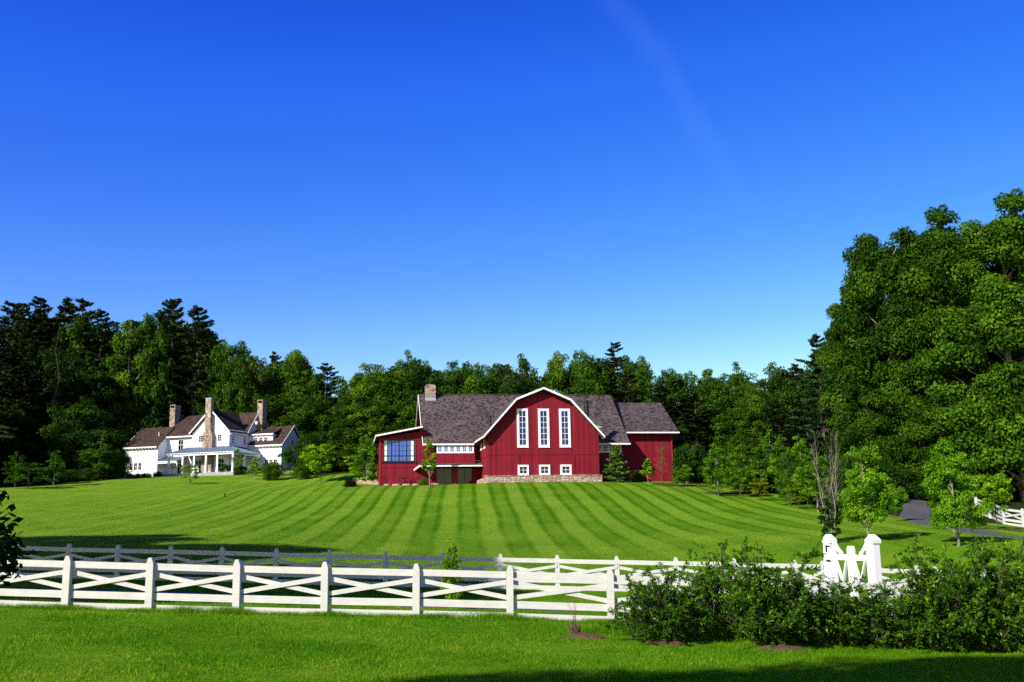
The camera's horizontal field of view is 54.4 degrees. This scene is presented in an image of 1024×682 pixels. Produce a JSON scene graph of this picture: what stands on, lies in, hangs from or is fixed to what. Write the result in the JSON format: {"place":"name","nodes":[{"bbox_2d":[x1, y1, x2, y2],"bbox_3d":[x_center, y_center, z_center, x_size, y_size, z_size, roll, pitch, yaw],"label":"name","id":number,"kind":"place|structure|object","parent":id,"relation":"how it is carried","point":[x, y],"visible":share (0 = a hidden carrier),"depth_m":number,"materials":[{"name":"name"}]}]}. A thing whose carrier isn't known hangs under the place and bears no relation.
{"place":"outdoors","nodes":[
{"label":"outdoors","id":0,"kind":"place"},
{"bbox_2d":[0,602,654,623],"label":"tall grass","id":1,"kind":"structure","parent":0,"point":[220,609],"depth_m":26.34,"materials":[{"name":"green plant"}]},
{"bbox_2d":[0,587,762,612],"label":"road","id":2,"kind":"structure","parent":0,"point":[281,595],"depth_m":34.41,"materials":[{"name":"grey asphalt"}]},
{"bbox_2d":[0,390,1023,681],"bbox_3d":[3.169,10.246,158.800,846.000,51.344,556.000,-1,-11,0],"label":"lawn ground","id":3,"kind":"structure","parent":0,"point":[254,486],"depth_m":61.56,"materials":[{"name":"green plant"}]},
{"bbox_2d":[1,451,29,488],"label":"sapling","id":4,"kind":"object","parent":3,"relation":"on","point":[13,464],"visible":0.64,"depth_m":121.02,"materials":[{"name":"green plant"}]},
{"bbox_2d":[0,490,37,585],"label":"tree","id":5,"kind":"object","parent":3,"relation":"on","point":[16,551],"visible":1,"depth_m":8.03,"materials":[{"name":"green plant"}]},
{"bbox_2d":[0,300,41,415],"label":"pine tree","id":6,"kind":"object","parent":3,"relation":"on","point":[4,322],"visible":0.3,"depth_m":184.37,"materials":[{"name":"green plant"}]},
{"bbox_2d":[0,361,54,442],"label":"pine tree","id":7,"kind":"object","parent":3,"relation":"on","point":[5,420],"visible":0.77,"depth_m":164.69,"materials":[{"name":"green plant"}]},
{"bbox_2d":[8,462,48,488],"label":"sapling","id":8,"kind":"object","parent":3,"relation":"on","point":[19,467],"visible":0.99,"depth_m":119.82,"materials":[{"name":"green plant"}]},
{"bbox_2d":[13,296,62,420],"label":"pine tree","id":9,"kind":"object","parent":3,"relation":"on","point":[42,312],"visible":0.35,"depth_m":186.85,"materials":[{"name":"green plant"}]},
{"bbox_2d":[4,348,90,442],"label":"broadleaf tree","id":10,"kind":"object","parent":3,"relation":"on","point":[50,367],"visible":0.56,"depth_m":167.24,"materials":[{"name":"green plant"}]},
{"bbox_2d":[0,434,103,482],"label":"dark undergrowth","id":11,"kind":"object","parent":3,"relation":"on","point":[34,452],"visible":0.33,"depth_m":150.76,"materials":[{"name":"green plant"}]},
{"bbox_2d":[42,450,65,485],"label":"sapling","id":12,"kind":"object","parent":3,"relation":"on","point":[60,470],"visible":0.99,"depth_m":126.19,"materials":[{"name":"green plant"}]},
{"bbox_2d":[36,297,87,372],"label":"pine tree","id":13,"kind":"object","parent":3,"relation":"on","point":[63,317],"visible":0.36,"depth_m":188.11,"materials":[{"name":"green plant"}]},
{"bbox_2d":[48,298,101,396],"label":"pine tree","id":14,"kind":"object","parent":3,"relation":"on","point":[83,302],"visible":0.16,"depth_m":187.40,"materials":[{"name":"green plant"}]},
{"bbox_2d":[36,400,130,470],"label":"broadleaf tree","id":15,"kind":"object","parent":3,"relation":"on","point":[74,436],"visible":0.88,"depth_m":145.56,"materials":[{"name":"green plant"}]},
{"bbox_2d":[75,468,101,481],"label":"shrub","id":16,"kind":"object","parent":3,"relation":"on","point":[94,474],"visible":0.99,"depth_m":138.37,"materials":[{"name":"green plant"}]},
{"bbox_2d":[49,365,129,449],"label":"broadleaf tree","id":17,"kind":"object","parent":3,"relation":"on","point":[102,390],"visible":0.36,"depth_m":170.39,"materials":[{"name":"green plant"}]},
{"bbox_2d":[72,308,116,390],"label":"pine tree","id":18,"kind":"object","parent":3,"relation":"on","point":[106,345],"visible":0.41,"depth_m":184.56,"materials":[{"name":"green plant"}]},
{"bbox_2d":[76,438,120,478],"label":"broadleaf tree","id":19,"kind":"object","parent":3,"relation":"on","point":[96,461],"visible":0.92,"depth_m":139.55,"materials":[{"name":"green plant"}]},
{"bbox_2d":[109,453,133,478],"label":"shrub","id":20,"kind":"object","parent":3,"relation":"on","point":[120,468],"visible":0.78,"depth_m":142.44,"materials":[{"name":"green plant"}]},
{"bbox_2d":[97,352,151,453],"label":"broadleaf tree","id":21,"kind":"object","parent":3,"relation":"on","point":[126,390],"visible":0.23,"depth_m":176.14,"materials":[{"name":"green plant"}]},
{"bbox_2d":[101,320,152,467],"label":"broadleaf tree","id":22,"kind":"object","parent":3,"relation":"on","point":[130,340],"visible":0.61,"depth_m":176.87,"materials":[{"name":"green plant"}]},
{"bbox_2d":[119,312,159,411],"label":"broadleaf tree","id":23,"kind":"object","parent":3,"relation":"on","point":[148,326],"visible":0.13,"depth_m":184.84,"materials":[{"name":"green plant"}]},
{"bbox_2d":[129,298,199,425],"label":"pine tree","id":24,"kind":"object","parent":3,"relation":"on","point":[165,322],"visible":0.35,"depth_m":182.24,"materials":[{"name":"green plant"}]},
{"bbox_2d":[155,305,226,426],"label":"pine tree","id":25,"kind":"object","parent":3,"relation":"on","point":[193,388],"visible":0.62,"depth_m":179.06,"materials":[{"name":"green plant"}]},
{"bbox_2d":[123,398,299,477],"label":"farmhouse","id":26,"kind":"object","parent":3,"relation":"on","point":[210,441],"visible":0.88,"depth_m":160.65,"materials":[{"name":"white wood"}]},
{"bbox_2d":[194,340,239,415],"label":"broadleaf tree","id":27,"kind":"object","parent":3,"relation":"on","point":[226,366],"visible":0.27,"depth_m":176.22,"materials":[{"name":"green plant"}]},
{"bbox_2d":[209,340,256,412],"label":"broadleaf tree","id":28,"kind":"object","parent":3,"relation":"on","point":[242,351],"visible":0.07,"depth_m":179.78,"materials":[{"name":"green plant"}]},
{"bbox_2d":[235,356,276,426],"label":"broadleaf tree","id":29,"kind":"object","parent":3,"relation":"on","point":[265,377],"visible":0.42,"depth_m":174.49,"materials":[{"name":"green plant"}]},
{"bbox_2d":[260,461,285,480],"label":"shrub","id":30,"kind":"object","parent":3,"relation":"on","point":[272,470],"visible":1,"depth_m":137.68,"materials":[{"name":"green plant"}]},
{"bbox_2d":[265,378,311,426],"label":"broadleaf tree","id":31,"kind":"object","parent":3,"relation":"on","point":[280,398],"visible":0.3,"depth_m":174.19,"materials":[{"name":"green plant"}]},
{"bbox_2d":[270,349,312,422],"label":"broadleaf tree","id":32,"kind":"object","parent":3,"relation":"on","point":[296,359],"visible":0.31,"depth_m":179.04,"materials":[{"name":"green plant"}]},
{"bbox_2d":[285,393,333,436],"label":"broadleaf tree","id":33,"kind":"object","parent":3,"relation":"on","point":[303,415],"visible":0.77,"depth_m":166.24,"materials":[{"name":"green plant"}]},
{"bbox_2d":[289,373,335,419],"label":"broadleaf tree","id":34,"kind":"object","parent":3,"relation":"on","point":[317,384],"visible":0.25,"depth_m":175.91,"materials":[{"name":"green plant"}]},
{"bbox_2d":[298,444,337,481],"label":"sapling","id":35,"kind":"object","parent":3,"relation":"on","point":[317,460],"visible":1,"depth_m":130.99,"materials":[{"name":"green plant"}]},
{"bbox_2d":[316,363,343,405],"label":"pine tree","id":36,"kind":"object","parent":3,"relation":"on","point":[325,370],"visible":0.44,"depth_m":183.13,"materials":[{"name":"green plant"}]},
{"bbox_2d":[331,376,352,417],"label":"broadleaf tree","id":37,"kind":"object","parent":3,"relation":"on","point":[344,400],"visible":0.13,"depth_m":172.48,"materials":[{"name":"green plant"}]},
{"bbox_2d":[323,404,372,470],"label":"broadleaf tree","id":38,"kind":"object","parent":3,"relation":"on","point":[345,431],"visible":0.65,"depth_m":147.94,"materials":[{"name":"green plant"}]},
{"bbox_2d":[347,362,384,409],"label":"broadleaf tree","id":39,"kind":"object","parent":3,"relation":"on","point":[363,382],"visible":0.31,"depth_m":167.63,"materials":[{"name":"green plant"}]},
{"bbox_2d":[353,431,378,479],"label":"sapling","id":40,"kind":"object","parent":3,"relation":"on","point":[371,449],"visible":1,"depth_m":126.20,"materials":[{"name":"green plant"}]},
{"bbox_2d":[346,402,404,456],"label":"broadleaf tree","id":41,"kind":"object","parent":3,"relation":"on","point":[376,423],"visible":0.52,"depth_m":148.01,"materials":[{"name":"green plant"}]},
{"bbox_2d":[0,304,770,436],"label":"pine woodland","id":42,"kind":"object","parent":3,"relation":"on","point":[21,326],"visible":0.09,"depth_m":177.66,"materials":[{"name":"green plant"}]},
{"bbox_2d":[0,542,824,592],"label":"fence","id":43,"kind":"object","parent":3,"relation":"on","point":[117,550],"visible":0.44,"depth_m":40.90,"materials":[{"name":"white paint"}]},
{"bbox_2d":[420,438,437,484],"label":"sapling","id":44,"kind":"object","parent":3,"relation":"on","point":[429,461],"visible":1,"depth_m":116.31,"materials":[{"name":"green plant"}]},
{"bbox_2d":[440,539,462,608],"bbox_3d":[-1.869,7.253,30.708,0.737,2.271,0.868,-1,-11,2],"label":"sapling","id":45,"kind":"object","parent":3,"relation":"on","point":[446,563],"visible":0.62,"depth_m":30.67,"materials":[{"name":"green plant"}]},
{"bbox_2d":[445,360,474,390],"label":"broadleaf tree","id":46,"kind":"object","parent":3,"relation":"on","point":[462,374],"visible":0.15,"depth_m":168.89,"materials":[{"name":"green plant"}]},
{"bbox_2d":[0,556,933,620],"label":"front fence","id":47,"kind":"object","parent":3,"relation":"on","point":[149,596],"visible":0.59,"depth_m":26.76,"materials":[{"name":"white paint"}]},
{"bbox_2d":[0,483,1023,590],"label":"lawn grass","id":48,"kind":"structure","parent":3,"relation":"on","point":[531,556],"depth_m":67.38,"materials":[{"name":"green plant"}]},
{"bbox_2d":[14,313,1022,455],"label":"woodland","id":49,"kind":"object","parent":3,"relation":"on","point":[582,384],"visible":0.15,"depth_m":168.21,"materials":[{"name":"green plant"}]},
{"bbox_2d":[373,384,679,485],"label":"barn","id":50,"kind":"structure","parent":3,"relation":"on","point":[543,434],"depth_m":120.90,"materials":[{"name":"wood"}]},
{"bbox_2d":[381,440,414,462],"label":"studio window","id":51,"kind":"structure","parent":50,"relation":"in","point":[394,451],"depth_m":120.77,"materials":[{"name":"blue glass"}]},
{"bbox_2d":[436,468,451,484],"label":"glass door","id":52,"kind":"structure","parent":50,"relation":"in","point":[443,475],"depth_m":121.07,"materials":[{"name":"black metal"}]},
{"bbox_2d":[517,409,528,447],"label":"tall window","id":53,"kind":"structure","parent":50,"relation":"in","point":[522,414],"depth_m":116.66,"materials":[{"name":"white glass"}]},
{"bbox_2d":[538,409,549,447],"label":"tall window","id":54,"kind":"structure","parent":50,"relation":"in","point":[543,414],"depth_m":117.06,"materials":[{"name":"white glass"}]},
{"bbox_2d":[559,409,570,446],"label":"tall window","id":55,"kind":"structure","parent":50,"relation":"in","point":[564,414],"depth_m":117.46,"materials":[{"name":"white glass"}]},
{"bbox_2d":[515,353,538,391],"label":"broadleaf tree","id":56,"kind":"object","parent":3,"relation":"on","point":[524,364],"visible":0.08,"depth_m":166.72,"materials":[{"name":"green plant"}]},
{"bbox_2d":[542,350,580,394],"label":"broadleaf tree","id":57,"kind":"object","parent":3,"relation":"on","point":[556,375],"visible":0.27,"depth_m":167.91,"materials":[{"name":"green plant"}]},
{"bbox_2d":[598,342,628,395],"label":"pine tree","id":58,"kind":"object","parent":3,"relation":"on","point":[612,362],"visible":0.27,"depth_m":175.79,"materials":[{"name":"green plant"}]},
{"bbox_2d":[602,445,630,482],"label":"young pine","id":59,"kind":"object","parent":3,"relation":"on","point":[615,456],"visible":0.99,"depth_m":114.11,"materials":[{"name":"green plant"}]},
{"bbox_2d":[613,373,648,402],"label":"pine tree","id":60,"kind":"object","parent":3,"relation":"on","point":[634,394],"visible":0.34,"depth_m":156.55,"materials":[{"name":"green plant"}]},
{"bbox_2d":[622,355,661,402],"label":"broadleaf tree","id":61,"kind":"object","parent":3,"relation":"on","point":[644,380],"visible":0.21,"depth_m":168.74,"materials":[{"name":"green plant"}]},
{"bbox_2d":[598,560,712,643],"bbox_3d":[3.224,5.812,22.292,2.506,1.832,2.621,-4,-11,15],"label":"bush","id":62,"kind":"object","parent":3,"relation":"on","point":[666,624],"visible":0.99,"depth_m":22.01,"materials":[{"name":"green plant"}]},
{"bbox_2d":[294,429,1019,507],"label":"undergrowth","id":63,"kind":"object","parent":3,"relation":"on","point":[693,457],"visible":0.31,"depth_m":99.06,"materials":[{"name":"green plant"}]},
{"bbox_2d":[645,385,694,448],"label":"pine tree","id":64,"kind":"object","parent":3,"relation":"on","point":[661,398],"visible":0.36,"depth_m":151.79,"materials":[{"name":"green plant"}]},
{"bbox_2d":[650,368,692,457],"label":"broadleaf tree","id":65,"kind":"object","parent":3,"relation":"on","point":[669,381],"visible":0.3,"depth_m":166.26,"materials":[{"name":"green plant"}]},
{"bbox_2d":[673,371,705,448],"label":"broadleaf tree","id":66,"kind":"object","parent":3,"relation":"on","point":[690,387],"visible":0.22,"depth_m":170.31,"materials":[{"name":"green plant"}]},
{"bbox_2d":[671,399,723,450],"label":"pine tree","id":67,"kind":"object","parent":3,"relation":"on","point":[698,422],"visible":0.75,"depth_m":149.35,"materials":[{"name":"green plant"}]},
{"bbox_2d":[702,443,731,495],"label":"young tree","id":68,"kind":"object","parent":3,"relation":"on","point":[710,461],"visible":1,"depth_m":97.31,"materials":[{"name":"green plant"}]},
{"bbox_2d":[688,391,747,455],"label":"broadleaf tree","id":69,"kind":"object","parent":3,"relation":"on","point":[717,410],"visible":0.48,"depth_m":148.49,"materials":[{"name":"green plant"}]},
{"bbox_2d":[677,539,765,635],"bbox_3d":[4.912,5.961,24.172,2.570,2.308,2.426,5,-12,-30],"label":"bush","id":70,"kind":"object","parent":3,"relation":"on","point":[711,590],"visible":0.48,"depth_m":23.83,"materials":[{"name":"green plant"}]},
{"bbox_2d":[720,361,754,396],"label":"broadleaf tree","id":71,"kind":"object","parent":3,"relation":"on","point":[737,379],"visible":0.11,"depth_m":170.54,"materials":[{"name":"green plant"}]},
{"bbox_2d":[727,465,754,497],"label":"young tree","id":72,"kind":"object","parent":3,"relation":"on","point":[741,475],"visible":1,"depth_m":95.58,"materials":[{"name":"green plant"}]},
{"bbox_2d":[723,393,777,457],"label":"broadleaf tree","id":73,"kind":"object","parent":3,"relation":"on","point":[747,408],"visible":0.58,"depth_m":143.95,"materials":[{"name":"green plant"}]},
{"bbox_2d":[748,429,791,491],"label":"young tree","id":74,"kind":"object","parent":3,"relation":"on","point":[774,451],"visible":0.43,"depth_m":103.54,"materials":[{"name":"green plant"}]},
{"bbox_2d":[757,362,794,411],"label":"broadleaf tree","id":75,"kind":"object","parent":3,"relation":"on","point":[773,382],"visible":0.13,"depth_m":166.52,"materials":[{"name":"green plant"}]},
{"bbox_2d":[706,535,846,645],"bbox_3d":[5.741,5.578,22.364,2.946,2.456,2.899,4,-12,-26],"label":"bush","id":76,"kind":"object","parent":3,"relation":"on","point":[775,601],"visible":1,"depth_m":21.89,"materials":[{"name":"green plant"}]},
{"bbox_2d":[750,401,803,452],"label":"pine tree","id":77,"kind":"object","parent":3,"relation":"on","point":[779,418],"visible":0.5,"depth_m":139.69,"materials":[{"name":"green plant"}]},
{"bbox_2d":[772,469,796,505],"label":"young tree","id":78,"kind":"object","parent":3,"relation":"on","point":[786,481],"visible":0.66,"depth_m":87.58,"materials":[{"name":"green plant"}]},
{"bbox_2d":[786,435,813,466],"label":"young tree","id":79,"kind":"object","parent":3,"relation":"on","point":[798,455],"visible":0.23,"depth_m":93.79,"materials":[{"name":"green plant"}]},
{"bbox_2d":[773,403,833,460],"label":"pine tree","id":80,"kind":"object","parent":3,"relation":"on","point":[800,423],"visible":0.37,"depth_m":129.44,"materials":[{"name":"green plant"}]},
{"bbox_2d":[784,333,837,459],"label":"pine tree","id":81,"kind":"object","parent":3,"relation":"on","point":[816,385],"visible":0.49,"depth_m":120.20,"materials":[{"name":"green plant"}]},
{"bbox_2d":[794,448,836,511],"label":"young tree","id":82,"kind":"object","parent":3,"relation":"on","point":[813,483],"visible":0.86,"depth_m":78.76,"materials":[{"name":"green plant"}]},
{"bbox_2d":[810,429,841,537],"bbox_3d":[16.978,7.795,53.057,1.964,6.461,2.010,7,-13,-35],"label":"multi stem tree","id":83,"kind":"object","parent":3,"relation":"on","point":[830,487],"visible":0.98,"depth_m":52.99,"materials":[{"name":"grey plant"}]},
{"bbox_2d":[817,492,844,536],"bbox_3d":[16.853,9.428,52.623,1.576,2.895,1.338,7,-13,-38],"label":"evergreen shrub","id":84,"kind":"object","parent":3,"relation":"on","point":[829,522],"visible":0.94,"depth_m":52.54,"materials":[{"name":"green plant"}]},
{"bbox_2d":[780,574,886,646],"bbox_3d":[7.176,6.113,22.731,2.608,1.609,2.728,-4,-11,14],"label":"bush","id":85,"kind":"object","parent":3,"relation":"on","point":[837,606],"visible":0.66,"depth_m":22.34,"materials":[{"name":"green plant"}]},
{"bbox_2d":[814,278,884,452],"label":"oak tree","id":86,"kind":"object","parent":3,"relation":"on","point":[824,355],"visible":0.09,"depth_m":117.50,"materials":[{"name":"green plant"}]},
{"bbox_2d":[822,534,882,597],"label":"gate","id":87,"kind":"structure","parent":3,"relation":"on","point":[871,558],"depth_m":36.55,"materials":[{"name":"white wood"}]},
{"bbox_2d":[819,384,909,486],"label":"broadleaf tree","id":88,"kind":"object","parent":3,"relation":"on","point":[849,434],"visible":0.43,"depth_m":101.44,"materials":[{"name":"green plant"}]},
{"bbox_2d":[835,445,896,534],"bbox_3d":[18.434,8.100,52.193,3.174,5.331,2.790,6,-12,-31],"label":"maple tree","id":89,"kind":"object","parent":3,"relation":"on","point":[867,482],"visible":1,"depth_m":51.85,"materials":[{"name":"green plant"}]},
{"bbox_2d":[833,575,951,648],"bbox_3d":[8.413,6.132,22.613,2.777,1.574,2.621,5,-12,-31],"label":"bush","id":90,"kind":"object","parent":3,"relation":"on","point":[895,633],"visible":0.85,"depth_m":22.15,"materials":[{"name":"green plant"}]},
{"bbox_2d":[888,487,908,521],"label":"maple tree","id":91,"kind":"object","parent":3,"relation":"on","point":[897,498],"visible":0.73,"depth_m":66.95,"materials":[{"name":"green plant"}]},
{"bbox_2d":[820,226,986,454],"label":"oak tree","id":92,"kind":"object","parent":3,"relation":"on","point":[910,308],"visible":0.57,"depth_m":106.99,"materials":[{"name":"green plant"}]},
{"bbox_2d":[871,204,989,396],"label":"oak tree","id":93,"kind":"object","parent":3,"relation":"on","point":[925,244],"visible":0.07,"depth_m":115.23,"materials":[{"name":"green plant"}]},
{"bbox_2d":[893,390,1003,496],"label":"broadleaf tree","id":94,"kind":"object","parent":3,"relation":"on","point":[917,437],"visible":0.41,"depth_m":98.77,"materials":[{"name":"green plant"}]},
{"bbox_2d":[885,534,1019,651],"bbox_3d":[9.547,5.616,22.346,2.946,2.567,2.899,4,-12,-27],"label":"bush","id":95,"kind":"object","parent":3,"relation":"on","point":[955,622],"visible":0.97,"depth_m":21.83,"materials":[{"name":"green plant"}]},
{"bbox_2d":[920,439,989,546],"bbox_3d":[21.924,7.635,49.426,3.017,5.556,3.051,-4,-11,18],"label":"maple tree","id":96,"kind":"object","parent":3,"relation":"on","point":[949,509],"visible":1,"depth_m":49.17,"materials":[{"name":"green plant"}]},
{"bbox_2d":[906,188,1023,501],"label":"oak tree","id":97,"kind":"object","parent":3,"relation":"on","point":[993,313],"visible":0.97,"depth_m":96.82,"materials":[{"name":"green plant"}]},
{"bbox_2d":[929,345,1023,496],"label":"evergreen tree","id":98,"kind":"object","parent":3,"relation":"on","point":[1019,352],"visible":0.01,"depth_m":100.95,"materials":[{"name":"green plant"}]},
{"bbox_2d":[931,535,1023,651],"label":"bush","id":99,"kind":"object","parent":3,"relation":"on","point":[993,640],"visible":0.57,"depth_m":22.08,"materials":[{"name":"green plant"}]},
{"bbox_2d":[973,473,1014,528],"bbox_3d":[31.089,10.392,63.934,2.535,3.909,2.149,1,-11,-11],"label":"maple tree","id":100,"kind":"object","parent":3,"relation":"on","point":[995,482],"visible":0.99,"depth_m":63.68,"materials":[{"name":"green plant"}]},
{"bbox_2d":[974,497,1023,526],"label":"drive fence","id":101,"kind":"object","parent":3,"relation":"on","point":[1003,516],"visible":0.56,"depth_m":76.32,"materials":[{"name":"white paint"}]},
{"bbox_2d":[977,538,1023,651],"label":"bush","id":102,"kind":"object","parent":3,"relation":"on","point":[1016,589],"visible":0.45,"depth_m":22.03,"materials":[{"name":"green plant"}]},
{"bbox_2d":[0,0,1023,396],"label":"sky","id":103,"kind":"structure","parent":0,"point":[685,185],"materials":[{"name":"blue"}]},
{"bbox_2d":[579,618,924,643],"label":"weedy grass","id":104,"kind":"structure","parent":0,"point":[602,629],"depth_m":23.45,"materials":[{"name":"green plant"}]},
{"bbox_2d":[899,496,1022,538],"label":"driveway","id":105,"kind":"structure","parent":0,"point":[917,511],"depth_m":79.12,"materials":[{"name":"grey asphalt"}]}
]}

